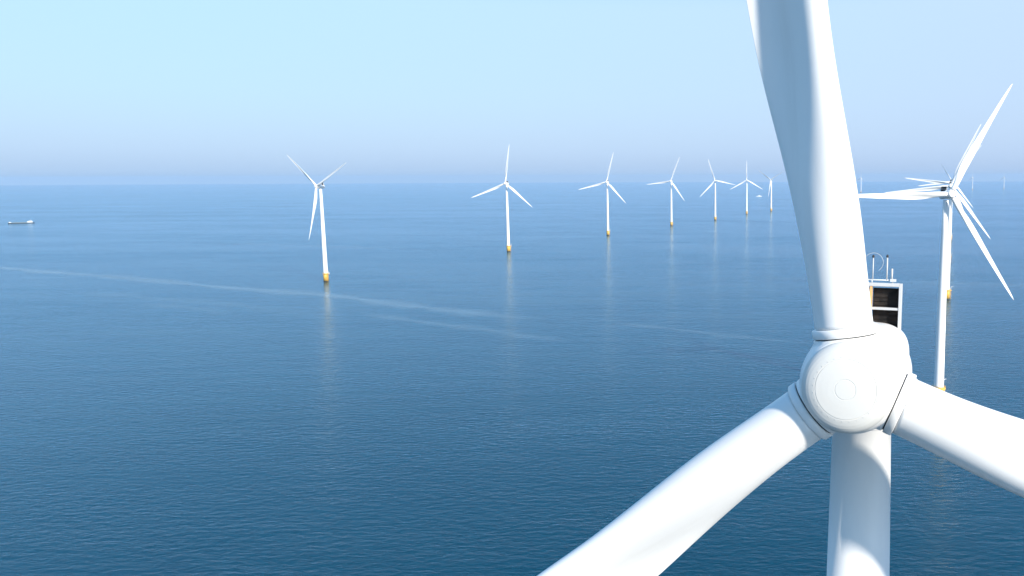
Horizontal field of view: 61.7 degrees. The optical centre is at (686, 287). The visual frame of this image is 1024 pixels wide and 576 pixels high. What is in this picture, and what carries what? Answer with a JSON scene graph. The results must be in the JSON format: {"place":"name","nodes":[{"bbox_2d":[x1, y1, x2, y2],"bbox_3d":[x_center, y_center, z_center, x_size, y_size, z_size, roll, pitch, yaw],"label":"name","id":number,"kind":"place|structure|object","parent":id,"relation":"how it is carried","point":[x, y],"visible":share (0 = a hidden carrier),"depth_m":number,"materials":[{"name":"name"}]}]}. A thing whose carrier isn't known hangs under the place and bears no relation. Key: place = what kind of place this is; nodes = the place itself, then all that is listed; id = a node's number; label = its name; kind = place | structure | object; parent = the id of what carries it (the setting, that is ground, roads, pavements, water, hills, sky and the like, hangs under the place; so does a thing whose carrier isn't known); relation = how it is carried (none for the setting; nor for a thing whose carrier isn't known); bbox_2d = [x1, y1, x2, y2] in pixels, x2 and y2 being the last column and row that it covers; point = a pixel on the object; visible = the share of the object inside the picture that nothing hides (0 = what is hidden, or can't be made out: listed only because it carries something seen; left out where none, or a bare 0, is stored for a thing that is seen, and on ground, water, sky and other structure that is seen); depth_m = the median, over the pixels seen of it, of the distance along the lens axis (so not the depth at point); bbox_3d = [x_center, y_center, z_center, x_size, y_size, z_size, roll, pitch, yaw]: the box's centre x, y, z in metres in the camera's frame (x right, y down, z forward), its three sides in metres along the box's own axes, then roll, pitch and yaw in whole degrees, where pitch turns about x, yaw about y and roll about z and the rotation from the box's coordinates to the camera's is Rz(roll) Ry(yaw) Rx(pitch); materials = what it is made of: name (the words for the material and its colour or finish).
{"place":"outdoors","nodes":[
{"label":"outdoors","id":0,"kind":"place"},
{"bbox_2d":[0,181,1023,575],"bbox_3d":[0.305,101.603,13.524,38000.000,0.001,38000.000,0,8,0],"label":"sea","id":1,"kind":"structure","parent":0,"point":[432,379],"depth_m":450.44,"materials":[{"name":"liquid"}]},
{"bbox_2d":[8,219,34,223],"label":"cargo ship","id":2,"kind":"object","parent":1,"relation":"on","point":[30,221],"visible":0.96,"depth_m":1948.05,"materials":[{"name":"paint"}]},
{"bbox_2d":[287,155,345,281],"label":"wind turbine","id":3,"kind":"object","parent":1,"relation":"in","point":[324,256],"visible":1,"depth_m":826.45,"materials":[{"name":"white paint"}]},
{"bbox_2d":[471,147,532,251],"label":"wind turbine","id":4,"kind":"object","parent":1,"relation":"in","point":[506,183],"visible":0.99,"depth_m":1156.33,"materials":[{"name":"white paint"}]},
{"bbox_2d":[578,152,624,234],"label":"wind turbine","id":5,"kind":"object","parent":1,"relation":"in","point":[615,191],"visible":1,"depth_m":1479.97,"materials":[{"name":"white paint"}]},
{"bbox_2d":[646,157,683,225],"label":"wind turbine","id":6,"kind":"object","parent":1,"relation":"in","point":[671,222],"visible":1,"depth_m":1771.06,"materials":[{"name":"white paint"}]},
{"bbox_2d":[702,160,734,219],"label":"wind turbine","id":7,"kind":"object","parent":1,"relation":"in","point":[715,217],"visible":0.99,"depth_m":1998.33,"materials":[{"name":"white paint"}]},
{"bbox_2d":[731,164,761,213],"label":"wind turbine","id":8,"kind":"object","parent":1,"relation":"in","point":[746,180],"visible":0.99,"depth_m":2312.64,"materials":[{"name":"white paint"}]},
{"bbox_2d":[761,171,783,210],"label":"wind turbine","id":9,"kind":"object","parent":1,"relation":"in","point":[771,207],"visible":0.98,"depth_m":2521.70,"materials":[{"name":"white paint"}]},
{"bbox_2d":[537,0,1023,575],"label":"wind turbine","id":10,"kind":"object","parent":1,"relation":"in","point":[859,392],"visible":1,"depth_m":29.89,"materials":[{"name":"white paint"}]},
{"bbox_2d":[858,85,1013,390],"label":"wind turbine","id":11,"kind":"object","parent":1,"relation":"in","point":[943,193],"visible":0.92,"depth_m":363.03,"materials":[{"name":"white paint"}]},
{"bbox_2d":[885,125,989,299],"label":"wind turbine","id":12,"kind":"object","parent":1,"relation":"in","point":[968,208],"visible":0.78,"depth_m":689.85,"materials":[{"name":"white paint"}]},
{"bbox_2d":[907,146,980,261],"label":"wind turbine","id":13,"kind":"object","parent":1,"relation":"in","point":[942,182],"visible":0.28,"depth_m":984.99,"materials":[{"name":"white paint"}]},
{"bbox_2d":[919,173,971,238],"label":"wind turbine","id":14,"kind":"object","parent":1,"relation":"in","point":[960,191],"visible":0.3,"depth_m":1333.97,"materials":[{"name":"white paint"}]},
{"bbox_2d":[0,0,1023,184],"label":"sky","id":15,"kind":"structure","parent":0,"point":[93,92],"materials":[{"name":"blue"}]}
]}

